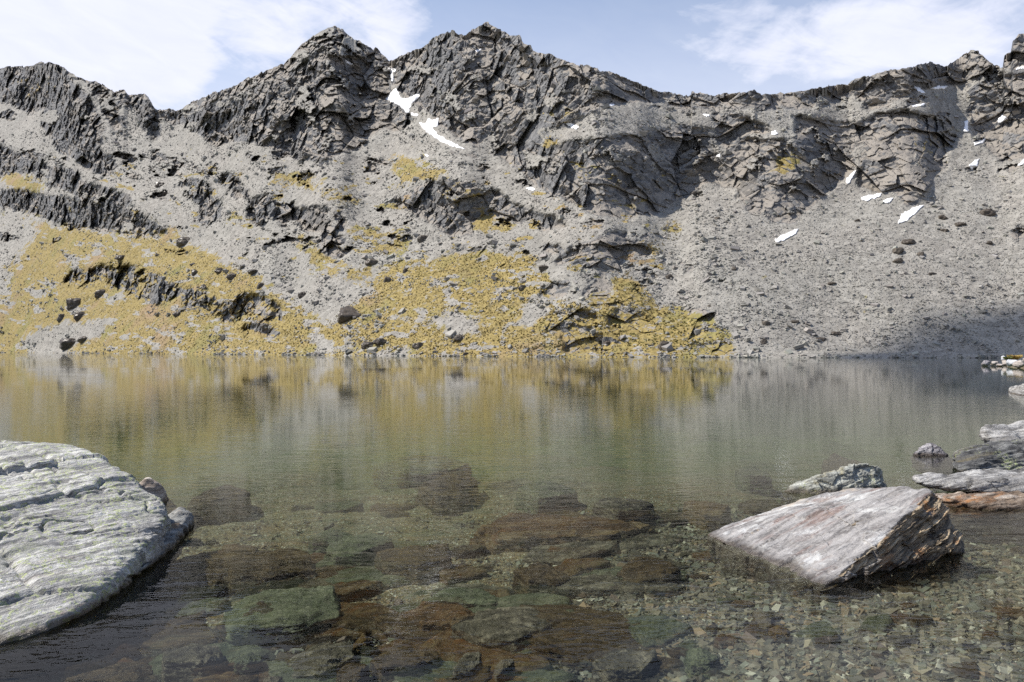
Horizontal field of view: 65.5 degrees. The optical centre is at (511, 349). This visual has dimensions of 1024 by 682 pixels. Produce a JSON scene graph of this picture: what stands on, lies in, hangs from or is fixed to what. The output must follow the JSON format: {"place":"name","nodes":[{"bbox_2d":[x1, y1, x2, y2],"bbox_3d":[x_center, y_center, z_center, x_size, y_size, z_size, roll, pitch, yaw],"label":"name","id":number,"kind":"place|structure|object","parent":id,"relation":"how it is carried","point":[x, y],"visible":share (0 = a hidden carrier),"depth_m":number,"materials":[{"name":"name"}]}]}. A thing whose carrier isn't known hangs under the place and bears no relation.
{"place":"outdoors","nodes":[
{"label":"outdoors","id":0,"kind":"place"},
{"bbox_2d":[0,22,1023,362],"bbox_3d":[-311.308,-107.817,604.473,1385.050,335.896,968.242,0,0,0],"label":"mountains","id":1,"kind":"structure","parent":0,"point":[456,62],"depth_m":231.25,"materials":[{"name":"stone"}]},
{"bbox_2d":[337,305,360,323],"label":"boulder","id":2,"kind":"object","parent":1,"relation":"on","point":[347,313],"visible":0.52,"depth_m":220.05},
{"bbox_2d":[0,144,730,357],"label":"tussock grass","id":3,"kind":"structure","parent":1,"relation":"on","point":[570,306],"depth_m":209.07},
{"bbox_2d":[385,89,419,112],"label":"snow patch","id":4,"kind":"object","parent":1,"relation":"on","point":[394,97],"visible":1,"depth_m":317.63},
{"bbox_2d":[419,117,463,148],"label":"snow patch","id":5,"kind":"object","parent":1,"relation":"on","point":[428,125],"visible":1,"depth_m":282.88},
{"bbox_2d":[0,34,1023,357],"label":"scree rubble","id":6,"kind":"object","parent":1,"relation":"on","point":[662,352],"visible":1,"depth_m":204.28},
{"bbox_2d":[898,205,923,223],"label":"snow patch","id":7,"kind":"object","parent":1,"relation":"on","point":[906,216],"visible":1,"depth_m":190.84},
{"bbox_2d":[0,353,1023,488],"bbox_3d":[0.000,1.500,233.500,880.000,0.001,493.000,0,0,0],"label":"lake water","id":8,"kind":"structure","parent":0,"point":[967,399],"depth_m":24.53,"materials":[{"name":"liquid"}]},
{"bbox_2d":[140,477,176,513],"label":"rock","id":9,"kind":"object","parent":8,"relation":"in","point":[152,486],"visible":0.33,"depth_m":7.81,"materials":[{"name":"beige stone"}]},
{"bbox_2d":[910,443,954,474],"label":"rock","id":10,"kind":"object","parent":8,"relation":"in","point":[928,451],"visible":0.81,"depth_m":11.23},
{"bbox_2d":[979,420,1023,442],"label":"boulder","id":11,"kind":"object","parent":8,"relation":"in","point":[1014,431],"visible":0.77,"depth_m":10.68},
{"bbox_2d":[0,409,1023,681],"bbox_3d":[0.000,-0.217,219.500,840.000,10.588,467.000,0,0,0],"label":"lake bed","id":12,"kind":"object","parent":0,"point":[276,485],"visible":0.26,"depth_m":14.46,"materials":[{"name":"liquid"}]},
{"bbox_2d":[40,665,108,681],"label":"bed stone","id":13,"kind":"object","parent":12,"relation":"on","point":[61,677],"visible":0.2,"depth_m":4.37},
{"bbox_2d":[0,440,170,681],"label":"boulder","id":14,"kind":"object","parent":12,"relation":"on","point":[83,531],"visible":0.97,"depth_m":5.20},
{"bbox_2d":[64,661,156,681],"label":"sunken stone","id":15,"kind":"object","parent":12,"relation":"on","point":[136,671],"visible":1,"depth_m":4.05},
{"bbox_2d":[93,612,161,651],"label":"bed stone","id":16,"kind":"object","parent":12,"relation":"on","point":[135,625],"visible":0.41,"depth_m":4.96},
{"bbox_2d":[98,621,216,660],"bbox_3d":[-2.141,1.795,4.923,0.833,0.138,0.588,-1,-1,7],"label":"bed stone","id":17,"kind":"object","parent":12,"relation":"on","point":[159,642],"visible":0.56,"depth_m":4.74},
{"bbox_2d":[139,507,195,572],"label":"rock","id":18,"kind":"object","parent":12,"relation":"on","point":[182,531],"visible":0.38,"depth_m":6.24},
{"bbox_2d":[156,610,205,626],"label":"bed stone","id":19,"kind":"object","parent":12,"relation":"on","point":[186,619],"visible":0.44,"depth_m":5.12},
{"bbox_2d":[142,597,231,621],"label":"bed stone","id":20,"kind":"object","parent":12,"relation":"on","point":[211,606],"visible":0.43,"depth_m":5.34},
{"bbox_2d":[161,643,224,681],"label":"sunken stone","id":21,"kind":"object","parent":12,"relation":"on","point":[190,662],"visible":0.9,"depth_m":4.25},
{"bbox_2d":[145,544,258,611],"bbox_3d":[-2.420,1.804,6.252,0.880,0.319,1.622,0,0,0],"label":"sunken stone","id":22,"kind":"object","parent":12,"relation":"on","point":[201,576],"visible":0.51,"depth_m":5.90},
{"bbox_2d":[148,642,275,680],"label":"bed stone","id":23,"kind":"object","parent":12,"relation":"on","point":[232,654],"visible":0.3,"depth_m":4.52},
{"bbox_2d":[186,484,250,525],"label":"sunken stone","id":24,"kind":"object","parent":12,"relation":"on","point":[226,503],"visible":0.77,"depth_m":9.42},
{"bbox_2d":[212,624,226,642],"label":"bed stone","id":25,"kind":"object","parent":12,"relation":"on","point":[219,632],"visible":0.15,"depth_m":4.80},
{"bbox_2d":[193,665,268,681],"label":"bed stone","id":26,"kind":"object","parent":12,"relation":"on","point":[262,673],"visible":0.38,"depth_m":4.09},
{"bbox_2d":[231,674,258,681],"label":"sunken stone","id":27,"kind":"object","parent":12,"relation":"on","point":[245,678],"visible":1,"depth_m":3.92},
{"bbox_2d":[234,652,263,674],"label":"sunken stone","id":28,"kind":"object","parent":12,"relation":"on","point":[249,663],"visible":0.75,"depth_m":4.17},
{"bbox_2d":[242,601,273,616],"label":"sunken stone","id":29,"kind":"object","parent":12,"relation":"on","point":[262,607],"visible":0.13,"depth_m":4.98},
{"bbox_2d":[222,548,315,599],"bbox_3d":[-1.896,1.794,6.297,0.708,0.319,0.942,0,0,33],"label":"sunken stone","id":30,"kind":"object","parent":12,"relation":"on","point":[258,572],"visible":0.62,"depth_m":6.08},
{"bbox_2d":[222,585,340,652],"bbox_3d":[-1.474,1.740,5.093,0.810,0.273,0.941,0,0,-15],"label":"sunken stone","id":31,"kind":"object","parent":12,"relation":"on","point":[296,615],"visible":0.73,"depth_m":4.87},
{"bbox_2d":[275,651,296,664],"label":"bed stone","id":32,"kind":"object","parent":12,"relation":"on","point":[284,656],"visible":0.11,"depth_m":4.39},
{"bbox_2d":[263,660,333,677],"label":"bed stone","id":33,"kind":"object","parent":12,"relation":"on","point":[273,666],"visible":0.2,"depth_m":4.26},
{"bbox_2d":[288,564,354,588],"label":"bed stone","id":34,"kind":"object","parent":12,"relation":"on","point":[323,574],"visible":0.23,"depth_m":6.19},
{"bbox_2d":[288,642,355,680],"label":"sunken stone","id":35,"kind":"object","parent":12,"relation":"on","point":[319,662],"visible":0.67,"depth_m":4.19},
{"bbox_2d":[269,654,378,681],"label":"bed stone","id":36,"kind":"object","parent":12,"relation":"on","point":[286,674],"visible":0.16,"depth_m":4.06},
{"bbox_2d":[307,528,352,553],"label":"sunken stone","id":37,"kind":"object","parent":12,"relation":"on","point":[321,542],"visible":0.42,"depth_m":7.31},
{"bbox_2d":[314,501,363,513],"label":"bed stone","id":38,"kind":"object","parent":12,"relation":"on","point":[343,507],"visible":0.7,"depth_m":9.91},
{"bbox_2d":[335,662,369,681],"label":"sunken stone","id":39,"kind":"object","parent":12,"relation":"on","point":[352,672],"visible":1,"depth_m":4.01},
{"bbox_2d":[329,615,377,642],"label":"bed stone","id":40,"kind":"object","parent":12,"relation":"on","point":[366,625],"visible":0.29,"depth_m":4.92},
{"bbox_2d":[310,604,397,643],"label":"bed stone","id":41,"kind":"object","parent":12,"relation":"on","point":[337,633],"visible":0.36,"depth_m":4.89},
{"bbox_2d":[333,580,381,602],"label":"bed stone","id":42,"kind":"object","parent":12,"relation":"on","point":[352,591],"visible":0.56,"depth_m":5.90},
{"bbox_2d":[325,533,394,566],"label":"sunken stone","id":43,"kind":"object","parent":12,"relation":"on","point":[358,550],"visible":0.57,"depth_m":6.71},
{"bbox_2d":[353,633,373,655],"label":"sunken stone","id":44,"kind":"object","parent":12,"relation":"on","point":[363,644],"visible":0.45,"depth_m":4.43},
{"bbox_2d":[325,566,410,592],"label":"bed stone","id":45,"kind":"object","parent":12,"relation":"on","point":[371,573],"visible":0.35,"depth_m":6.17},
{"bbox_2d":[324,540,434,557],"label":"bed stone","id":46,"kind":"object","parent":12,"relation":"on","point":[398,544],"visible":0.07,"depth_m":7.29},
{"bbox_2d":[370,503,414,511],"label":"bed stone","id":47,"kind":"object","parent":12,"relation":"on","point":[380,507],"visible":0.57,"depth_m":9.92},
{"bbox_2d":[380,511,409,518],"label":"bed stone","id":48,"kind":"object","parent":12,"relation":"on","point":[392,514],"visible":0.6,"depth_m":9.47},
{"bbox_2d":[373,638,434,654],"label":"bed stone","id":49,"kind":"object","parent":12,"relation":"on","point":[380,649],"visible":0.22,"depth_m":4.54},
{"bbox_2d":[391,602,419,612],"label":"bed stone","id":50,"kind":"object","parent":12,"relation":"on","point":[405,607],"visible":0.24,"depth_m":5.45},
{"bbox_2d":[369,644,442,681],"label":"sunken stone","id":51,"kind":"object","parent":12,"relation":"on","point":[400,660],"visible":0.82,"depth_m":4.14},
{"bbox_2d":[371,611,442,644],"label":"bed stone","id":52,"kind":"object","parent":12,"relation":"on","point":[394,625],"visible":0.27,"depth_m":4.77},
{"bbox_2d":[374,543,451,585],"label":"sunken stone","id":53,"kind":"object","parent":12,"relation":"on","point":[417,565],"visible":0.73,"depth_m":6.31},
{"bbox_2d":[371,455,471,492],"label":"sunken stone","id":54,"kind":"object","parent":12,"relation":"on","point":[400,473],"visible":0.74,"depth_m":13.08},
{"bbox_2d":[392,661,457,681],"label":"bed stone","id":55,"kind":"object","parent":12,"relation":"on","point":[443,669],"visible":0.32,"depth_m":4.09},
{"bbox_2d":[414,628,455,660],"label":"bed stone","id":56,"kind":"object","parent":12,"relation":"on","point":[440,641],"visible":0.12,"depth_m":4.52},
{"bbox_2d":[400,601,474,631],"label":"sunken stone","id":57,"kind":"object","parent":12,"relation":"on","point":[425,616],"visible":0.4,"depth_m":4.87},
{"bbox_2d":[414,473,478,516],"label":"sunken stone","id":58,"kind":"object","parent":12,"relation":"on","point":[451,494],"visible":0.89,"depth_m":10.10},
{"bbox_2d":[418,587,498,607],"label":"sunken stone","id":59,"kind":"object","parent":12,"relation":"on","point":[469,597],"visible":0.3,"depth_m":5.23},
{"bbox_2d":[436,564,486,585],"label":"bed stone","id":60,"kind":"object","parent":12,"relation":"on","point":[451,574],"visible":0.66,"depth_m":6.26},
{"bbox_2d":[452,652,482,679],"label":"sunken stone","id":61,"kind":"object","parent":12,"relation":"on","point":[468,665],"visible":0.8,"depth_m":4.09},
{"bbox_2d":[451,545,487,558],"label":"bed stone","id":62,"kind":"object","parent":12,"relation":"on","point":[465,551],"visible":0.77,"depth_m":7.17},
{"bbox_2d":[430,583,514,595],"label":"bed stone","id":63,"kind":"object","parent":12,"relation":"on","point":[468,586],"visible":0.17,"depth_m":5.81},
{"bbox_2d":[458,665,491,681],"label":"bed stone","id":64,"kind":"object","parent":12,"relation":"on","point":[483,674],"visible":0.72,"depth_m":4.03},
{"bbox_2d":[431,667,534,681],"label":"bed stone","id":65,"kind":"object","parent":12,"relation":"on","point":[516,678],"visible":0.16,"depth_m":4.04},
{"bbox_2d":[449,638,550,670],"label":"bed stone","id":66,"kind":"object","parent":12,"relation":"on","point":[492,657],"visible":0.41,"depth_m":4.33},
{"bbox_2d":[451,606,551,652],"bbox_3d":[-0.030,1.702,4.722,0.523,0.231,0.691,0,0,35],"label":"sunken stone","id":67,"kind":"object","parent":12,"relation":"on","point":[512,629],"visible":0.61,"depth_m":4.60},
{"bbox_2d":[493,659,514,681],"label":"sunken stone","id":68,"kind":"object","parent":12,"relation":"on","point":[504,669],"visible":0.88,"depth_m":4.04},
{"bbox_2d":[483,479,533,494],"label":"bed stone","id":69,"kind":"object","parent":12,"relation":"on","point":[508,487],"visible":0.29,"depth_m":11.38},
{"bbox_2d":[495,593,572,607],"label":"bed stone","id":70,"kind":"object","parent":12,"relation":"on","point":[516,600],"visible":0.12,"depth_m":5.27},
{"bbox_2d":[512,562,569,594],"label":"sunken stone","id":71,"kind":"object","parent":12,"relation":"on","point":[536,577],"visible":0.6,"depth_m":5.72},
{"bbox_2d":[506,669,579,681],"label":"bed stone","id":72,"kind":"object","parent":12,"relation":"on","point":[541,675],"visible":0.84,"depth_m":3.98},
{"bbox_2d":[514,478,579,514],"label":"sunken stone","id":73,"kind":"object","parent":12,"relation":"on","point":[539,495],"visible":0.83,"depth_m":9.74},
{"bbox_2d":[88,506,1023,681],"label":"lake gravel","id":74,"kind":"structure","parent":12,"relation":"on","point":[959,628],"depth_m":4.77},
{"bbox_2d":[542,510,582,517],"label":"bed stone","id":75,"kind":"object","parent":12,"relation":"on","point":[568,513],"visible":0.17,"depth_m":8.82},
{"bbox_2d":[470,512,658,555],"bbox_3d":[0.521,1.797,7.651,1.931,0.331,0.957,0,0,0],"label":"sunken stone","id":76,"kind":"object","parent":12,"relation":"on","point":[518,532],"visible":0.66,"depth_m":7.44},
{"bbox_2d":[554,565,583,576],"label":"bed stone","id":77,"kind":"object","parent":12,"relation":"on","point":[573,570],"visible":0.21,"depth_m":6.07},
{"bbox_2d":[521,539,617,566],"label":"bed stone","id":78,"kind":"object","parent":12,"relation":"on","point":[585,549],"visible":0.62,"depth_m":6.89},
{"bbox_2d":[538,572,620,598],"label":"bed stone","id":79,"kind":"object","parent":12,"relation":"on","point":[574,587],"visible":0.62,"depth_m":5.63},
{"bbox_2d":[519,604,640,629],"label":"bed stone","id":80,"kind":"object","parent":12,"relation":"on","point":[554,615],"visible":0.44,"depth_m":4.85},
{"bbox_2d":[560,558,610,572],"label":"bed stone","id":81,"kind":"object","parent":12,"relation":"on","point":[589,564],"visible":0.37,"depth_m":6.38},
{"bbox_2d":[526,622,662,674],"bbox_3d":[0.525,1.700,4.521,0.916,0.148,0.575,7,4,-24],"label":"bed stone","id":82,"kind":"object","parent":12,"relation":"on","point":[577,647],"visible":0.58,"depth_m":4.41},
{"bbox_2d":[591,566,622,579],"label":"bed stone","id":83,"kind":"object","parent":12,"relation":"on","point":[614,570],"visible":0.17,"depth_m":6.04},
{"bbox_2d":[591,497,654,524],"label":"sunken stone","id":84,"kind":"object","parent":12,"relation":"on","point":[627,510],"visible":0.6,"depth_m":8.63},
{"bbox_2d":[590,648,658,681],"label":"sunken stone","id":85,"kind":"object","parent":12,"relation":"on","point":[626,665],"visible":0.93,"depth_m":4.06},
{"bbox_2d":[626,614,668,630],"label":"bed stone","id":86,"kind":"object","parent":12,"relation":"on","point":[640,619],"visible":0.27,"depth_m":4.82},
{"bbox_2d":[616,556,680,582],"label":"sunken stone","id":87,"kind":"object","parent":12,"relation":"on","point":[647,569],"visible":0.56,"depth_m":5.83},
{"bbox_2d":[616,533,684,551],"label":"bed stone","id":88,"kind":"object","parent":12,"relation":"on","point":[638,541],"visible":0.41,"depth_m":7.40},
{"bbox_2d":[617,580,685,600],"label":"bed stone","id":89,"kind":"object","parent":12,"relation":"on","point":[654,589],"visible":0.67,"depth_m":5.54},
{"bbox_2d":[628,554,692,569],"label":"bed stone","id":90,"kind":"object","parent":12,"relation":"on","point":[676,564],"visible":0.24,"depth_m":6.43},
{"bbox_2d":[630,618,692,647],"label":"bed stone","id":91,"kind":"object","parent":12,"relation":"on","point":[661,633],"visible":0.59,"depth_m":4.63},
{"bbox_2d":[652,656,684,676],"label":"bed stone","id":92,"kind":"object","parent":12,"relation":"on","point":[666,665],"visible":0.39,"depth_m":4.13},
{"bbox_2d":[650,510,687,526],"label":"bed stone","id":93,"kind":"object","parent":12,"relation":"on","point":[675,518],"visible":0.46,"depth_m":8.75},
{"bbox_2d":[666,647,688,658],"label":"bed stone","id":94,"kind":"object","parent":12,"relation":"on","point":[677,652],"visible":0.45,"depth_m":4.33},
{"bbox_2d":[683,647,720,679],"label":"sunken stone","id":95,"kind":"object","parent":12,"relation":"on","point":[700,661],"visible":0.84,"depth_m":4.08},
{"bbox_2d":[691,550,713,563],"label":"bed stone","id":96,"kind":"object","parent":12,"relation":"on","point":[703,556],"visible":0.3,"depth_m":6.64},
{"bbox_2d":[682,500,731,531],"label":"sunken stone","id":97,"kind":"object","parent":12,"relation":"on","point":[708,516],"visible":0.78,"depth_m":8.61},
{"bbox_2d":[713,634,737,649],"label":"bed stone","id":98,"kind":"object","parent":12,"relation":"on","point":[723,641],"visible":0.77,"depth_m":4.42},
{"bbox_2d":[731,600,754,608],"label":"bed stone","id":99,"kind":"object","parent":12,"relation":"on","point":[744,604],"visible":0.59,"depth_m":5.11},
{"bbox_2d":[734,466,774,496],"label":"sunken stone","id":100,"kind":"object","parent":12,"relation":"on","point":[758,482],"visible":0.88,"depth_m":11.33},
{"bbox_2d":[744,623,767,638],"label":"bed stone","id":101,"kind":"object","parent":12,"relation":"on","point":[754,630],"visible":0.42,"depth_m":4.54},
{"bbox_2d":[738,498,780,514],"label":"bed stone","id":102,"kind":"object","parent":12,"relation":"on","point":[754,506],"visible":0.56,"depth_m":9.85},
{"bbox_2d":[752,611,771,631],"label":"sunken stone","id":103,"kind":"object","parent":12,"relation":"on","point":[762,620],"visible":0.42,"depth_m":4.63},
{"bbox_2d":[768,625,789,643],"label":"sunken stone","id":104,"kind":"object","parent":12,"relation":"on","point":[778,634],"visible":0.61,"depth_m":4.43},
{"bbox_2d":[795,621,838,640],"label":"bed stone","id":105,"kind":"object","parent":12,"relation":"on","point":[814,630],"visible":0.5,"depth_m":4.47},
{"bbox_2d":[814,635,840,649],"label":"bed stone","id":106,"kind":"object","parent":12,"relation":"on","point":[822,642],"visible":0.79,"depth_m":4.31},
{"bbox_2d":[780,463,886,505],"bbox_3d":[3.494,1.534,8.730,1.258,0.624,1.053,0,0,0],"label":"rock","id":107,"kind":"object","parent":12,"relation":"on","point":[862,475],"visible":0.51,"depth_m":8.43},
{"bbox_2d":[707,486,967,603],"bbox_3d":[2.519,1.440,6.245,2.240,0.730,1.566,0,0,-34],"label":"rock slab","id":108,"kind":"object","parent":12,"relation":"on","point":[849,544],"visible":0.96,"depth_m":5.79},
{"bbox_2d":[820,453,860,473],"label":"sunken stone","id":109,"kind":"object","parent":12,"relation":"on","point":[829,463],"visible":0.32,"depth_m":12.88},
{"bbox_2d":[860,614,893,633],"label":"bed stone","id":110,"kind":"object","parent":12,"relation":"on","point":[881,623],"visible":0.66,"depth_m":4.55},
{"bbox_2d":[890,613,909,624],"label":"bed stone","id":111,"kind":"object","parent":12,"relation":"on","point":[898,617],"visible":0.56,"depth_m":4.63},
{"bbox_2d":[886,635,917,649],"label":"bed stone","id":112,"kind":"object","parent":12,"relation":"on","point":[901,641],"visible":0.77,"depth_m":4.28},
{"bbox_2d":[907,615,932,627],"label":"bed stone","id":113,"kind":"object","parent":12,"relation":"on","point":[917,621],"visible":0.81,"depth_m":4.55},
{"bbox_2d":[945,661,979,679],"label":"bed stone","id":114,"kind":"object","parent":12,"relation":"on","point":[967,670],"visible":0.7,"depth_m":3.87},
{"bbox_2d":[912,468,1023,492],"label":"rock slab","id":115,"kind":"object","parent":12,"relation":"on","point":[985,480],"visible":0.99,"depth_m":8.17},
{"bbox_2d":[935,490,1023,535],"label":"rock slab","id":116,"kind":"object","parent":12,"relation":"on","point":[1000,512],"visible":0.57,"depth_m":7.55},
{"bbox_2d":[951,439,1023,491],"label":"boulder","id":117,"kind":"object","parent":12,"relation":"on","point":[1006,455],"visible":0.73,"depth_m":9.89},
{"bbox_2d":[979,636,1013,645],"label":"bed stone","id":118,"kind":"object","parent":12,"relation":"on","point":[990,640],"visible":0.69,"depth_m":4.26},
{"bbox_2d":[991,607,1023,620],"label":"bed stone","id":119,"kind":"object","parent":12,"relation":"on","point":[1005,613],"visible":0.51,"depth_m":4.71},
{"bbox_2d":[992,534,1023,541],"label":"bed stone","id":120,"kind":"object","parent":12,"relation":"on","point":[1011,537],"visible":0.45,"depth_m":7.67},
{"bbox_2d":[0,0,1023,110],"label":"sky","id":121,"kind":"structure","parent":0,"point":[175,53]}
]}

